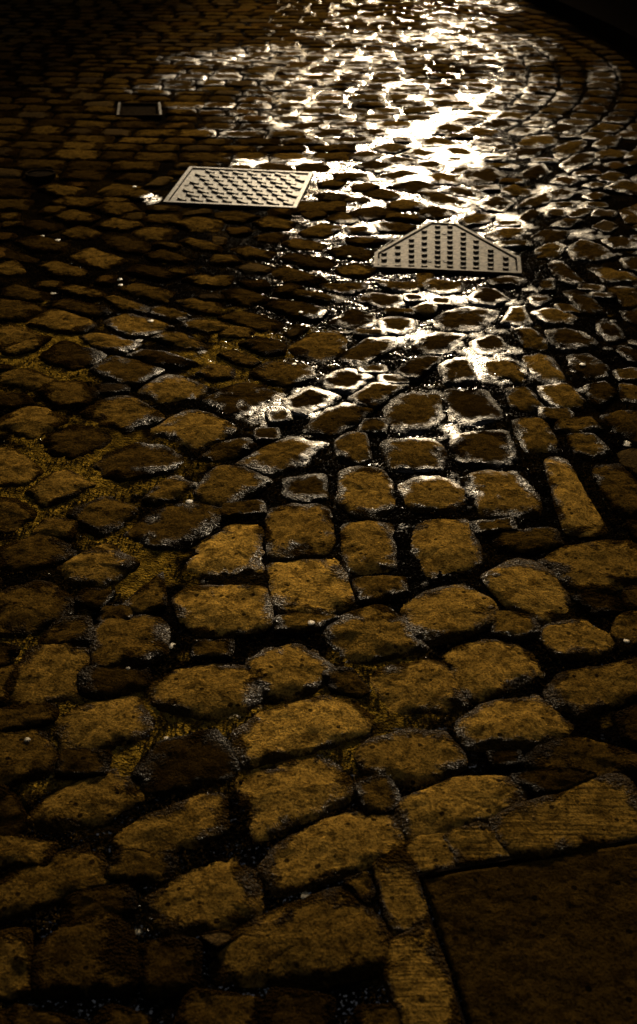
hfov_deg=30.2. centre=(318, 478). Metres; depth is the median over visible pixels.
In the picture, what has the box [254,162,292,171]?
granite sett
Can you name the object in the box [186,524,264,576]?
granite sett
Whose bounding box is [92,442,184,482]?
granite sett
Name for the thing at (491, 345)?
granite sett
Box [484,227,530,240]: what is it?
granite sett
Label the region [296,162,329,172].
granite sett
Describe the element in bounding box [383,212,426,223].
granite sett
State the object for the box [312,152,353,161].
granite sett
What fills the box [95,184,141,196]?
granite sett
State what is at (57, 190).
granite sett
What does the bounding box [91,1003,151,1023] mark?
granite sett
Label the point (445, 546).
granite sett
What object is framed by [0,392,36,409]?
granite sett
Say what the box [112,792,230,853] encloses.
granite sett
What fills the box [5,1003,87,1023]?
granite sett
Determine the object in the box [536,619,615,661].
granite sett
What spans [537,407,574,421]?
granite sett
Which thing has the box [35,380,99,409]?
granite sett
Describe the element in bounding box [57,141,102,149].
granite sett
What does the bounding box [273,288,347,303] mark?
granite sett
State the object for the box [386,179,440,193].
granite sett
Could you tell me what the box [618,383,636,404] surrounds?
granite sett
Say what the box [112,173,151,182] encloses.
granite sett
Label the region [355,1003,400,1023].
granite sett
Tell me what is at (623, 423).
granite sett
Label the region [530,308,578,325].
granite sett
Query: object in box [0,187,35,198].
granite sett
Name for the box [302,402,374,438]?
granite sett
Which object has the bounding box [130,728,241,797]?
granite sett
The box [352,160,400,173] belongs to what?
granite sett
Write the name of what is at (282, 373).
granite sett
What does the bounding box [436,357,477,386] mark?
granite sett
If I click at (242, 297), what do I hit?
granite sett
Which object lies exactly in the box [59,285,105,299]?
granite sett
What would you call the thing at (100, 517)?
granite sett
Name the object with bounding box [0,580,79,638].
granite sett
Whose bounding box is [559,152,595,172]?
granite sett
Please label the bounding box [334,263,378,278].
granite sett
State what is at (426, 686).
granite sett
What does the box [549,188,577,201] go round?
granite sett
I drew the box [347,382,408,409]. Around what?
granite sett
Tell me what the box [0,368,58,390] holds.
granite sett
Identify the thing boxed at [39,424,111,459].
granite sett
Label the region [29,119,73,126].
granite sett
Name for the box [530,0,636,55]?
pavement
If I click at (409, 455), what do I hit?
granite sett
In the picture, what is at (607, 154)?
granite sett
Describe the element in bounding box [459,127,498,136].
granite sett
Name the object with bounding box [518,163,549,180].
granite sett
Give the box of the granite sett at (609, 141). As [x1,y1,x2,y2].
[592,135,622,148]
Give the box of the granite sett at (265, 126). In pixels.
[239,123,282,130]
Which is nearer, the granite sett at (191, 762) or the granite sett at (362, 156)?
the granite sett at (191, 762)
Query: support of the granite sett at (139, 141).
on the ground
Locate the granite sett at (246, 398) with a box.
[202,382,277,415]
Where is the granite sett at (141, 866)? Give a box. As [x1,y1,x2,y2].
[104,848,178,885]
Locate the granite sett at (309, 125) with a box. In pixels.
[287,121,328,129]
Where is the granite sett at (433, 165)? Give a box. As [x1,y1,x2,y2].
[415,160,445,171]
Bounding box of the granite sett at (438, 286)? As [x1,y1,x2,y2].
[422,278,464,295]
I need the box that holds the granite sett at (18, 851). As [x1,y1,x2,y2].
[0,836,58,869]
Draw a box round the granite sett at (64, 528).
[31,517,78,539]
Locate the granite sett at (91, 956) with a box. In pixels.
[30,912,140,999]
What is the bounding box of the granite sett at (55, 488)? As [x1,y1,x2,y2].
[24,470,96,508]
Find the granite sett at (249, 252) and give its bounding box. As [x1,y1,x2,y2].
[231,246,276,260]
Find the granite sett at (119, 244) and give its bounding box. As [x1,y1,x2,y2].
[100,236,153,254]
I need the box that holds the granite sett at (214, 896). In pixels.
[138,856,263,937]
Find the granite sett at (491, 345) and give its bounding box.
[469,334,509,356]
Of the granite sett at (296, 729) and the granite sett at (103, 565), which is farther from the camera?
the granite sett at (103, 565)
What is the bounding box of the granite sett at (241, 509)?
[220,500,266,519]
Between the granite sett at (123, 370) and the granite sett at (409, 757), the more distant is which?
the granite sett at (123, 370)
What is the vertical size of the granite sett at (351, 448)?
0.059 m
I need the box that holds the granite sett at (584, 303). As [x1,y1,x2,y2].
[561,290,606,317]
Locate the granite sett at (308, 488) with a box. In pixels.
[280,473,328,503]
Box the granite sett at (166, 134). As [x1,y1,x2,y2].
[133,129,178,138]
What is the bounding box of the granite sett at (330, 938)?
[208,886,393,990]
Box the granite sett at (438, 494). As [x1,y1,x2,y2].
[397,476,466,514]
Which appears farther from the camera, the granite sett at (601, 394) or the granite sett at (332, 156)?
the granite sett at (332, 156)
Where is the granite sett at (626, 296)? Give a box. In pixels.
[605,286,636,308]
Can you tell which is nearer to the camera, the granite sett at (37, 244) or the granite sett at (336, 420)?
the granite sett at (336, 420)
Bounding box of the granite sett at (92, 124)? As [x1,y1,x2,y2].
[71,120,110,127]
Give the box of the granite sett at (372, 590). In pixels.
[352,575,408,604]
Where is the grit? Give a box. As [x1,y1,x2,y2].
[0,245,636,1023]
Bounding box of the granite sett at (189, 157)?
[178,152,231,162]
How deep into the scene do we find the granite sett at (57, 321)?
3.47 m
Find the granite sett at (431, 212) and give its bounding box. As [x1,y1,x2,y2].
[416,205,455,219]
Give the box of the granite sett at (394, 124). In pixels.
[374,121,415,128]
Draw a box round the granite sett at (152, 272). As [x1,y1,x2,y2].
[123,264,179,280]
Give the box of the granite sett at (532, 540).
[491,527,564,553]
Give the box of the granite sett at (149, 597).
[122,572,166,613]
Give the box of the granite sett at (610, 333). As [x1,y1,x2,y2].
[595,320,627,344]
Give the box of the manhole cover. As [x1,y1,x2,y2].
[163,166,312,208]
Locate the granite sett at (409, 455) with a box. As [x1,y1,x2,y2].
[379,438,446,473]
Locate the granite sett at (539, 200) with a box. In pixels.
[515,192,553,208]
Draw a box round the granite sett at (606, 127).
[589,123,622,132]
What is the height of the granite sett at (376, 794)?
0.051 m
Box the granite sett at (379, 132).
[354,128,389,136]
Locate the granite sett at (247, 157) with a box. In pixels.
[232,152,268,162]
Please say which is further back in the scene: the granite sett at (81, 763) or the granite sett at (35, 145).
the granite sett at (35, 145)
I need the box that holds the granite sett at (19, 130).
[0,125,27,134]
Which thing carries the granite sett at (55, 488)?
on the ground
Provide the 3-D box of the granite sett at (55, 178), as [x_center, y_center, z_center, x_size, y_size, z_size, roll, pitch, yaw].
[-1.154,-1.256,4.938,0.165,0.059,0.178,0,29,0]
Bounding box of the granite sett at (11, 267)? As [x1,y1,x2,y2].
[0,260,25,275]
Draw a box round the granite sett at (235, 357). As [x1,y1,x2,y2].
[216,349,261,368]
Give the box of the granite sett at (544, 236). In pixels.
[531,229,569,244]
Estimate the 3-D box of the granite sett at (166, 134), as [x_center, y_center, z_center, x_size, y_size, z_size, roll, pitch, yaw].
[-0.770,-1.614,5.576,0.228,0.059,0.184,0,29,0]
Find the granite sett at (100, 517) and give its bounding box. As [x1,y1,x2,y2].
[66,496,138,539]
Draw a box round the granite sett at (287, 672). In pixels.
[245,643,335,701]
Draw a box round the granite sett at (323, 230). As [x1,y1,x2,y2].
[297,222,341,244]
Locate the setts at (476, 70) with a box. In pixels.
[0,0,636,1023]
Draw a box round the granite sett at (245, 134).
[218,130,266,138]
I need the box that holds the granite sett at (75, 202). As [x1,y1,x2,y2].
[49,196,104,209]
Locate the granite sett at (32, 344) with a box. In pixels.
[1,335,52,355]
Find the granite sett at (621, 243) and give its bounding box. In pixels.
[601,236,636,250]
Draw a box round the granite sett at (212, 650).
[190,639,234,660]
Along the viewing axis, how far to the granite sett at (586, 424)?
2.89 m
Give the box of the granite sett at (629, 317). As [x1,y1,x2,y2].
[619,311,636,325]
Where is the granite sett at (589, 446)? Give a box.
[566,433,611,459]
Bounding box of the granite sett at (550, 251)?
[534,242,568,260]
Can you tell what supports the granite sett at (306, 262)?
on the ground
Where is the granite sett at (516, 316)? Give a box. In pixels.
[500,306,532,327]
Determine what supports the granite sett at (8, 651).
on the ground
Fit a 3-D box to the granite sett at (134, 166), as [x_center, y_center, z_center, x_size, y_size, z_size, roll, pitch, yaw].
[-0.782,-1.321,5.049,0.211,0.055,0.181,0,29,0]
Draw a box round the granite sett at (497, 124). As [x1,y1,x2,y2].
[479,119,519,128]
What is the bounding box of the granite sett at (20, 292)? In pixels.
[0,284,52,302]
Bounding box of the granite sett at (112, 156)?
[99,151,134,161]
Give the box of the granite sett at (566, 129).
[542,124,587,134]
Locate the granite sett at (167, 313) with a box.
[149,306,191,322]
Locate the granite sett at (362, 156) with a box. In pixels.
[347,151,385,161]
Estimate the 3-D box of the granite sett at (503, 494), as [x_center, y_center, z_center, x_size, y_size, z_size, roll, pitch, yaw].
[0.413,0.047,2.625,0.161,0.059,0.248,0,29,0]
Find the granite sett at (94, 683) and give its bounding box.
[77,665,153,700]
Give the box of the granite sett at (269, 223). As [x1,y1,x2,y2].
[252,215,296,230]
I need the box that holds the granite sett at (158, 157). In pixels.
[132,152,177,161]
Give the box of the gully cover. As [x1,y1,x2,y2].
[374,222,521,275]
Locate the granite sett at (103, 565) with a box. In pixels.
[55,542,139,588]
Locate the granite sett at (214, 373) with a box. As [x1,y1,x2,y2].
[195,364,235,381]
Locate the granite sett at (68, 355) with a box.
[38,340,107,371]
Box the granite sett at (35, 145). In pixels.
[8,141,59,149]
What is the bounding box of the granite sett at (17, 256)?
[0,245,39,263]
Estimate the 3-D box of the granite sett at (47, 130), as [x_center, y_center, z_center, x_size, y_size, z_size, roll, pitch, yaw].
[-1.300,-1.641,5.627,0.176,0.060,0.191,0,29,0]
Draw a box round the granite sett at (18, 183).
[0,178,34,188]
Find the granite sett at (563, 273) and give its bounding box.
[548,260,584,286]
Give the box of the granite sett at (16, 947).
[0,927,33,1001]
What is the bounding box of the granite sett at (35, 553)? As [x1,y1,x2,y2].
[0,533,76,573]
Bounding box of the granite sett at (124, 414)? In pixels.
[79,395,165,433]
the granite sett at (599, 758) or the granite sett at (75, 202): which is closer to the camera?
the granite sett at (599, 758)
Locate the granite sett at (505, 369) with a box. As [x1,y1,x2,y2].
[483,360,525,383]
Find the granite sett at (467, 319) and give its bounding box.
[434,307,499,332]
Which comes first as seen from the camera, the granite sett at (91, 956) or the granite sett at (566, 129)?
the granite sett at (91, 956)
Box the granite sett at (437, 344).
[410,332,468,355]
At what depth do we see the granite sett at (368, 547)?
2.40 m
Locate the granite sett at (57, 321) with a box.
[25,309,96,334]
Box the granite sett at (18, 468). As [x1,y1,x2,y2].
[0,448,43,487]
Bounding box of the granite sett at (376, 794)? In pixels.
[352,774,400,815]
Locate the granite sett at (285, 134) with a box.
[268,130,305,138]
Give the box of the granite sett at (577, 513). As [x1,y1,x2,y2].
[543,456,607,537]
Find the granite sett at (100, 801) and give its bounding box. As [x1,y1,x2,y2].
[27,768,144,835]
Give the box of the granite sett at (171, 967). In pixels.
[137,935,202,999]
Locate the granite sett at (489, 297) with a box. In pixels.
[465,287,510,307]
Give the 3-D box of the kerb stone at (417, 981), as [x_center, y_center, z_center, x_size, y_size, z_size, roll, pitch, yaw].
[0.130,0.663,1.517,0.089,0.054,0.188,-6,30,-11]
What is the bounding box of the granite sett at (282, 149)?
[260,145,305,152]
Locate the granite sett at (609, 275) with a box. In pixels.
[589,267,636,283]
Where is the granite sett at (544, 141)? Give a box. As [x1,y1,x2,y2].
[515,135,560,147]
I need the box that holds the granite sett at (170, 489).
[142,475,197,504]
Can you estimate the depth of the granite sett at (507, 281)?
3.77 m
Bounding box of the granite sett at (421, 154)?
[399,148,444,159]
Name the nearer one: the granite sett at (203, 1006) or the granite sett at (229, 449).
the granite sett at (203, 1006)
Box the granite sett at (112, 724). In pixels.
[53,695,154,751]
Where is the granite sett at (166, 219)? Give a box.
[142,213,182,224]
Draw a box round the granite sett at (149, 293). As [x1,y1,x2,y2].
[117,283,175,302]
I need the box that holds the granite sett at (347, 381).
[319,368,374,394]
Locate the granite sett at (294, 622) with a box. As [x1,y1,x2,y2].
[272,612,341,632]
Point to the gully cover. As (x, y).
(442, 247)
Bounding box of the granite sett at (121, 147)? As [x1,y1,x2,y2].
[98,144,142,151]
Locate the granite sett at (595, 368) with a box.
[566,353,609,378]
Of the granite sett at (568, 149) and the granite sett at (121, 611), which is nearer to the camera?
the granite sett at (121, 611)
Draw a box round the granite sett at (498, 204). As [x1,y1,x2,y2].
[476,196,514,213]
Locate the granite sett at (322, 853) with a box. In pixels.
[254,810,406,897]
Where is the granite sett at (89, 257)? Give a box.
[69,247,127,270]
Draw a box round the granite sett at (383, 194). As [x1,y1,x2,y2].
[359,188,401,201]
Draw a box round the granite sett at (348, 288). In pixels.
[318,283,367,294]
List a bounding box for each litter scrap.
[135,928,142,935]
[300,891,309,898]
[308,620,314,625]
[623,441,630,446]
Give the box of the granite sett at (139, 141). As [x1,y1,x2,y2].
[115,137,162,144]
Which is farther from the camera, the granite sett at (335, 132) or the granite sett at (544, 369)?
the granite sett at (335, 132)
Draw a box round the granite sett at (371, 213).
[348,206,395,221]
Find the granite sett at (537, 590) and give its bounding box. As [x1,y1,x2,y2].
[480,558,571,624]
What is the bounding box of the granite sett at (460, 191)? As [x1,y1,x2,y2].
[439,186,487,199]
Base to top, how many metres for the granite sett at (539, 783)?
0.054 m
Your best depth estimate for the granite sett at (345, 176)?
4.88 m
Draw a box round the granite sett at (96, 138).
[68,135,114,143]
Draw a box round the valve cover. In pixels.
[117,102,161,118]
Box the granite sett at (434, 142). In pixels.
[416,137,463,147]
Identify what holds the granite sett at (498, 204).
on the ground
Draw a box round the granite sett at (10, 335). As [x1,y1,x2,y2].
[0,325,41,348]
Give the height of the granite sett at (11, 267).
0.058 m
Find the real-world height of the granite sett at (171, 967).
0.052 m
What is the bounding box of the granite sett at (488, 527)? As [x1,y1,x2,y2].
[469,516,517,535]
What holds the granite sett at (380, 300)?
on the ground
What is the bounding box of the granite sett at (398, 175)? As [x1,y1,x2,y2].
[376,169,420,181]
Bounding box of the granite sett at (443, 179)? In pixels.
[420,173,461,185]
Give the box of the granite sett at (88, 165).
[65,160,110,170]
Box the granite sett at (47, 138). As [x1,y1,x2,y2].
[19,134,69,142]
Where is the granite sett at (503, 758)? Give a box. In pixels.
[486,748,524,768]
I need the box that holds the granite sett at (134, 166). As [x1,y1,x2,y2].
[110,161,159,171]
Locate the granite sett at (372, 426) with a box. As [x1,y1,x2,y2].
[357,418,387,435]
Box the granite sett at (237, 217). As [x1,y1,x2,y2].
[213,211,260,223]
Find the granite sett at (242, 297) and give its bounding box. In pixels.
[221,288,273,307]
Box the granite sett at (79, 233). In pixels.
[60,225,102,244]
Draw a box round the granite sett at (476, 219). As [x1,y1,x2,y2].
[457,213,495,226]
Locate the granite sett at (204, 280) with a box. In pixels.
[182,274,220,288]
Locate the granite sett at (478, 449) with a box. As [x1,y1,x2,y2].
[449,430,517,467]
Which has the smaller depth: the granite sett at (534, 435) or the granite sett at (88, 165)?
the granite sett at (534, 435)
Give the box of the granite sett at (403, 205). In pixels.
[386,199,425,211]
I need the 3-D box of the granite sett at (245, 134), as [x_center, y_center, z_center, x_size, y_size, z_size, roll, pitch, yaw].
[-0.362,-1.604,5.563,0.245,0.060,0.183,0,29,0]
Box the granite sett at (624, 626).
[610,611,636,650]
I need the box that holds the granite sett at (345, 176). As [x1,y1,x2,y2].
[331,172,369,181]
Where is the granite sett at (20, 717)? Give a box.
[0,703,59,731]
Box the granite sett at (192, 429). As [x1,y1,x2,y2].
[150,409,236,448]
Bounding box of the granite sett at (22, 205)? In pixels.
[0,199,34,211]
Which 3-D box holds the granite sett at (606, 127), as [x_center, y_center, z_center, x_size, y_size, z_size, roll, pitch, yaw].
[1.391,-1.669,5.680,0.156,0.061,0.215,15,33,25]
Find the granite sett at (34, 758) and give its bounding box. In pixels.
[0,728,58,785]
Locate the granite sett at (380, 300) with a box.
[356,292,409,308]
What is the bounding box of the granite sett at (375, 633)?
[321,604,429,663]
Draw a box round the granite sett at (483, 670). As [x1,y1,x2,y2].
[441,639,545,703]
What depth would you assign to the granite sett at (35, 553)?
2.39 m
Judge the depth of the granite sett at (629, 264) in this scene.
3.93 m
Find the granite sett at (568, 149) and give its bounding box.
[551,139,586,158]
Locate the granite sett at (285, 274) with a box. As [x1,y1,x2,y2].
[271,265,328,286]
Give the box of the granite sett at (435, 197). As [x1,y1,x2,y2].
[417,190,473,208]
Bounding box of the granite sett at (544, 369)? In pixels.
[522,353,566,384]
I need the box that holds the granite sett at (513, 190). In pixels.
[500,184,532,196]
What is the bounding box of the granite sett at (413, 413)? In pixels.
[381,391,445,435]
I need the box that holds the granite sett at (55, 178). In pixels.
[21,169,61,179]
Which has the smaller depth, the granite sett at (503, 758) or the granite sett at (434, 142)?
the granite sett at (503, 758)
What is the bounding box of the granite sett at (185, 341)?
[150,331,211,350]
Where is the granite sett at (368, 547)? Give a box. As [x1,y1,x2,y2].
[340,520,396,576]
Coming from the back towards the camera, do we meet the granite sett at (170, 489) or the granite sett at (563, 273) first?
the granite sett at (563, 273)
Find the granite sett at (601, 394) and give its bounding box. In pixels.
[583,380,617,409]
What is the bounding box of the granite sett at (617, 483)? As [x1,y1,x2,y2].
[592,463,636,520]
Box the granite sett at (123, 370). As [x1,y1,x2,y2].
[88,356,164,386]
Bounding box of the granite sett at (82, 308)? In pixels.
[51,299,112,317]
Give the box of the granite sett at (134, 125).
[113,121,156,129]
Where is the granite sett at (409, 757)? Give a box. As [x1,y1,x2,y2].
[354,728,467,787]
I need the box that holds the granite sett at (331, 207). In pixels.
[291,201,346,214]
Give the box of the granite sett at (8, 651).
[0,642,20,667]
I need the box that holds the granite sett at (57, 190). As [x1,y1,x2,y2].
[37,183,86,196]
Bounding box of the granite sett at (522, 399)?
[503,387,544,412]
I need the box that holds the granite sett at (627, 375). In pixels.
[612,367,636,383]
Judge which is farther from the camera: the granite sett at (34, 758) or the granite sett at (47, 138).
the granite sett at (47, 138)
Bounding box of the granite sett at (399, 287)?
[375,281,422,293]
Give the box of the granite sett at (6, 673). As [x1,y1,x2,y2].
[0,664,16,706]
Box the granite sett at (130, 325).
[102,313,174,338]
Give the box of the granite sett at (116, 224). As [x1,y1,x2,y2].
[95,218,143,231]
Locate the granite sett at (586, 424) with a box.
[554,416,602,432]
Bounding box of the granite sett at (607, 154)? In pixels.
[595,148,627,160]
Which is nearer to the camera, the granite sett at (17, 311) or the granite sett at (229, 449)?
the granite sett at (229, 449)
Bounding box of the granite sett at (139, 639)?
[89,614,170,666]
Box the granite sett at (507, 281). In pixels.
[487,275,527,288]
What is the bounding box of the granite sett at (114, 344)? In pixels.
[79,333,141,354]
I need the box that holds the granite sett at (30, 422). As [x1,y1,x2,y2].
[0,406,67,439]
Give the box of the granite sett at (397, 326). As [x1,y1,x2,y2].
[375,316,418,336]
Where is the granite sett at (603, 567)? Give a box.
[537,540,636,594]
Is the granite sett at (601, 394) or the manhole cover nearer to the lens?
the granite sett at (601, 394)
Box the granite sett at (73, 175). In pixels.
[59,169,106,181]
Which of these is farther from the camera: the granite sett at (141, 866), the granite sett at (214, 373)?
the granite sett at (214, 373)
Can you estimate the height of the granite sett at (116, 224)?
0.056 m
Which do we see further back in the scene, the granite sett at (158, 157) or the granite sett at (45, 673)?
the granite sett at (158, 157)
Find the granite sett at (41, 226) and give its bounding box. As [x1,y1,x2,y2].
[22,220,64,233]
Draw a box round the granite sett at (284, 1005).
[257,987,335,1023]
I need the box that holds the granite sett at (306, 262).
[278,253,338,270]
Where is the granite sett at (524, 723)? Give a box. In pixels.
[454,694,573,751]
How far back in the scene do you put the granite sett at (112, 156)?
5.17 m
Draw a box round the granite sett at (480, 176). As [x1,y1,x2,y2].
[458,167,506,186]
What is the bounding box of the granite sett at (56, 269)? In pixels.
[37,261,87,278]
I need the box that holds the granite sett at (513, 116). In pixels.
[494,111,532,121]
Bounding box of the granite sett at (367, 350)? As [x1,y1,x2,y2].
[338,337,396,365]
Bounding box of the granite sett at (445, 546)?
[410,519,482,578]
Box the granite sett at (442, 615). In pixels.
[400,583,498,646]
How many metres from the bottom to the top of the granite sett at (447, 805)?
0.056 m
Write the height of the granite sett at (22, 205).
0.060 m
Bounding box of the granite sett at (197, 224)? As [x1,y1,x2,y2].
[175,216,224,232]
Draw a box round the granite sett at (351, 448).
[333,431,372,465]
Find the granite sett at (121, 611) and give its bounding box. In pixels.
[97,604,134,622]
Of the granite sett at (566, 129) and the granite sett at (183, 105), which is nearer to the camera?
the granite sett at (566, 129)
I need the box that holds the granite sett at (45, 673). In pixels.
[8,643,90,704]
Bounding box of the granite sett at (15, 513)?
[0,496,37,534]
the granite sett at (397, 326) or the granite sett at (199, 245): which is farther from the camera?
the granite sett at (199, 245)
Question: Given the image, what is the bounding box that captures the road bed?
[0,0,636,1023]
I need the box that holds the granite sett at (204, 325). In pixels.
[177,318,230,333]
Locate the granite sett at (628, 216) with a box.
[618,209,636,224]
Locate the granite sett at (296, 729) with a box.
[230,695,375,769]
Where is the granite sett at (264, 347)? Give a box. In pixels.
[238,336,287,357]
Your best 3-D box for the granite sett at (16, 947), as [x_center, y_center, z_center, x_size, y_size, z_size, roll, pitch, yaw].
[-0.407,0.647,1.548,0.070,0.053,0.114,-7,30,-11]
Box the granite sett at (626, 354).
[612,345,636,365]
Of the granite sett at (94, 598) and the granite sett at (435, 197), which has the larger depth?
the granite sett at (435, 197)
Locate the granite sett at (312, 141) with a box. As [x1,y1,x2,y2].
[281,137,324,145]
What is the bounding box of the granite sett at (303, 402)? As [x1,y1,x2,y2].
[280,386,341,416]
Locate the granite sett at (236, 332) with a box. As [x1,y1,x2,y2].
[218,326,255,338]
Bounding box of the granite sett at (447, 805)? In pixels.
[391,775,526,840]
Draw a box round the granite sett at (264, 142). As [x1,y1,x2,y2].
[235,138,280,145]
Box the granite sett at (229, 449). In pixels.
[198,437,256,462]
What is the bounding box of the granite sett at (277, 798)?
[235,756,355,841]
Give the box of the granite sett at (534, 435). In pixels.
[512,417,557,453]
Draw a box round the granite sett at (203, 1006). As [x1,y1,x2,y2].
[173,988,263,1023]
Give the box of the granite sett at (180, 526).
[123,502,222,550]
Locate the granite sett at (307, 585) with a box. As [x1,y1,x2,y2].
[266,558,354,614]
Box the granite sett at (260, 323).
[217,311,284,331]
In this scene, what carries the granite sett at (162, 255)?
on the ground
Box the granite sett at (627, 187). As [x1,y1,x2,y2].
[603,179,636,196]
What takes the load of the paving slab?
on the road bed
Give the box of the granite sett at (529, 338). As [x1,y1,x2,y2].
[513,327,547,351]
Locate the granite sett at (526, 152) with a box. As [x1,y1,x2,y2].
[503,146,544,159]
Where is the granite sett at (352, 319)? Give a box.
[327,308,375,330]
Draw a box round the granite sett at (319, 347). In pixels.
[288,330,347,363]
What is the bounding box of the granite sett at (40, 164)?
[11,159,65,169]
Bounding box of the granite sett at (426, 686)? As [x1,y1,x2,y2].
[368,659,468,715]
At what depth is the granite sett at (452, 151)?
5.23 m
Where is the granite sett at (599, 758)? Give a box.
[523,737,636,779]
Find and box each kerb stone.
[372,847,429,936]
[382,923,461,1023]
[403,833,456,879]
[443,821,509,870]
[488,773,636,861]
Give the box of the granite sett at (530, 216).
[519,209,541,223]
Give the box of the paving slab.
[416,837,636,1023]
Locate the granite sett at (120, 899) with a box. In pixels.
[59,882,137,924]
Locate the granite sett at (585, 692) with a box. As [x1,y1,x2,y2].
[542,658,636,718]
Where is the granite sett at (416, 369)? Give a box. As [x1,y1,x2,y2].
[394,355,443,382]
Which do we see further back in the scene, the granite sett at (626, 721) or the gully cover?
the gully cover
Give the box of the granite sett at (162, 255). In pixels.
[143,249,192,264]
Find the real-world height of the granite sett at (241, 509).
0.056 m
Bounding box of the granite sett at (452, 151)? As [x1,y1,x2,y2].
[437,145,482,157]
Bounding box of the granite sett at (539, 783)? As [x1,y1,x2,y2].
[509,767,596,797]
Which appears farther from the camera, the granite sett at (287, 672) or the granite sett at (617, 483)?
the granite sett at (617, 483)
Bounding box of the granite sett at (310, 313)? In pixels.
[262,299,327,321]
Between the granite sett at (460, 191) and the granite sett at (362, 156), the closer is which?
the granite sett at (460, 191)
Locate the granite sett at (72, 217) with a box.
[53,209,100,224]
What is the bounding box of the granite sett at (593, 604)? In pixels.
[570,592,622,617]
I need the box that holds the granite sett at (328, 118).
[311,116,352,121]
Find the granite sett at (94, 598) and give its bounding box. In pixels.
[74,587,115,611]
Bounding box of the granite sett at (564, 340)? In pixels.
[544,328,597,352]
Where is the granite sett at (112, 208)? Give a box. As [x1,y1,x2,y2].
[94,201,141,216]
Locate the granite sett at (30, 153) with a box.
[18,149,50,158]
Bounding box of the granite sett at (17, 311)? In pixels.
[0,298,46,321]
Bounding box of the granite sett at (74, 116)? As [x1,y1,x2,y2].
[53,113,98,120]
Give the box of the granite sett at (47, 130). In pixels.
[27,126,64,134]
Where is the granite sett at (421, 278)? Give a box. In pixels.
[415,272,434,289]
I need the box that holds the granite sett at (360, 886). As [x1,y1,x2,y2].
[342,871,375,905]
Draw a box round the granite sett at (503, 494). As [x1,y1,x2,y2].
[467,469,542,521]
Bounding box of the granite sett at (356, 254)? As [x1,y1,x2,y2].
[324,245,373,261]
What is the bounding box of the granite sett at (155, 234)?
[131,227,178,241]
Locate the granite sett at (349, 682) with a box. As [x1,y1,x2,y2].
[321,666,370,698]
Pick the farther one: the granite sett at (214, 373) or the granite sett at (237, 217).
the granite sett at (237, 217)
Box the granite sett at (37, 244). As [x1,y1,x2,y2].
[12,235,71,253]
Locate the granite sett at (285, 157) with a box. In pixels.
[270,153,307,162]
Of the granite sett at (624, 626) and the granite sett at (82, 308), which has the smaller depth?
the granite sett at (624, 626)
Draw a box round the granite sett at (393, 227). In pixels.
[374,222,417,233]
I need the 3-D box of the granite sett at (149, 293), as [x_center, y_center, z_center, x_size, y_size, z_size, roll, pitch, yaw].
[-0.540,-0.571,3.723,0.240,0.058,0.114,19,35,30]
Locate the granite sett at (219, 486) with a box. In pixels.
[192,465,273,506]
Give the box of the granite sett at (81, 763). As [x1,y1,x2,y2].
[55,747,111,779]
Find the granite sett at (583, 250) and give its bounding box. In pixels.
[566,239,616,262]
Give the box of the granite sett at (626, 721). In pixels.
[615,704,636,746]
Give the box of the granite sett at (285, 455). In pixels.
[235,436,328,476]
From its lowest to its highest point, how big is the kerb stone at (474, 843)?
0.051 m
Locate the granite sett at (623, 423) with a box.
[599,410,636,440]
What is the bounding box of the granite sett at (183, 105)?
[160,101,204,108]
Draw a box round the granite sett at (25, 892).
[0,844,109,925]
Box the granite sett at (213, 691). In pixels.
[144,663,263,720]
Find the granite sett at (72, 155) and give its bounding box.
[47,149,101,160]
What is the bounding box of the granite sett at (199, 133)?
[176,129,215,138]
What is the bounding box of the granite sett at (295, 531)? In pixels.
[265,502,335,561]
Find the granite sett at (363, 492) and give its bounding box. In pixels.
[336,466,394,519]
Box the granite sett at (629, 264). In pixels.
[619,257,636,273]
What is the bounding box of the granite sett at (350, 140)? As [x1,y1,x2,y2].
[324,136,374,144]
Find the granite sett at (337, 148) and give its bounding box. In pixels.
[308,144,356,151]
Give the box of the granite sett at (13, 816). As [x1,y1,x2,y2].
[0,791,27,835]
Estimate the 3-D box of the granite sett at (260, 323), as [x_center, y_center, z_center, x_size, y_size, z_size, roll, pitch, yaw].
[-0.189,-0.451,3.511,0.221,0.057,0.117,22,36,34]
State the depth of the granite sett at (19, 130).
5.61 m
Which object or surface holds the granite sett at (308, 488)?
on the ground
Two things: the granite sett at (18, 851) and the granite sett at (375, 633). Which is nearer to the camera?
the granite sett at (18, 851)
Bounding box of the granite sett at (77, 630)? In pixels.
[38,615,93,645]
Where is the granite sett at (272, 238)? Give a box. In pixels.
[252,232,289,244]
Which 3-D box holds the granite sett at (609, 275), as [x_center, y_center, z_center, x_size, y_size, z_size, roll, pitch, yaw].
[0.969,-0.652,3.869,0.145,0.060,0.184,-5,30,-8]
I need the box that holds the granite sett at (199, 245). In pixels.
[178,237,223,252]
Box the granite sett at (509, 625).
[490,610,542,641]
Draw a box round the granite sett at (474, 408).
[441,388,502,426]
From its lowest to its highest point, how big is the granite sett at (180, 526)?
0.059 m
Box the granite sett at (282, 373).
[249,361,315,386]
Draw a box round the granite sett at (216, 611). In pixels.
[171,585,273,638]
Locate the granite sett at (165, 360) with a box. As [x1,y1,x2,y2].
[127,349,198,369]
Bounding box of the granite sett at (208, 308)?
[174,298,221,316]
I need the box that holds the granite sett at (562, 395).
[537,383,585,410]
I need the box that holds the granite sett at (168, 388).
[137,374,208,402]
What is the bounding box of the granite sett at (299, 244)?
[279,238,325,251]
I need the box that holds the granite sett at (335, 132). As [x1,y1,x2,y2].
[310,128,353,136]
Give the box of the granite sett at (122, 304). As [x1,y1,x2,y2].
[105,295,150,312]
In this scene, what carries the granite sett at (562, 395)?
on the ground

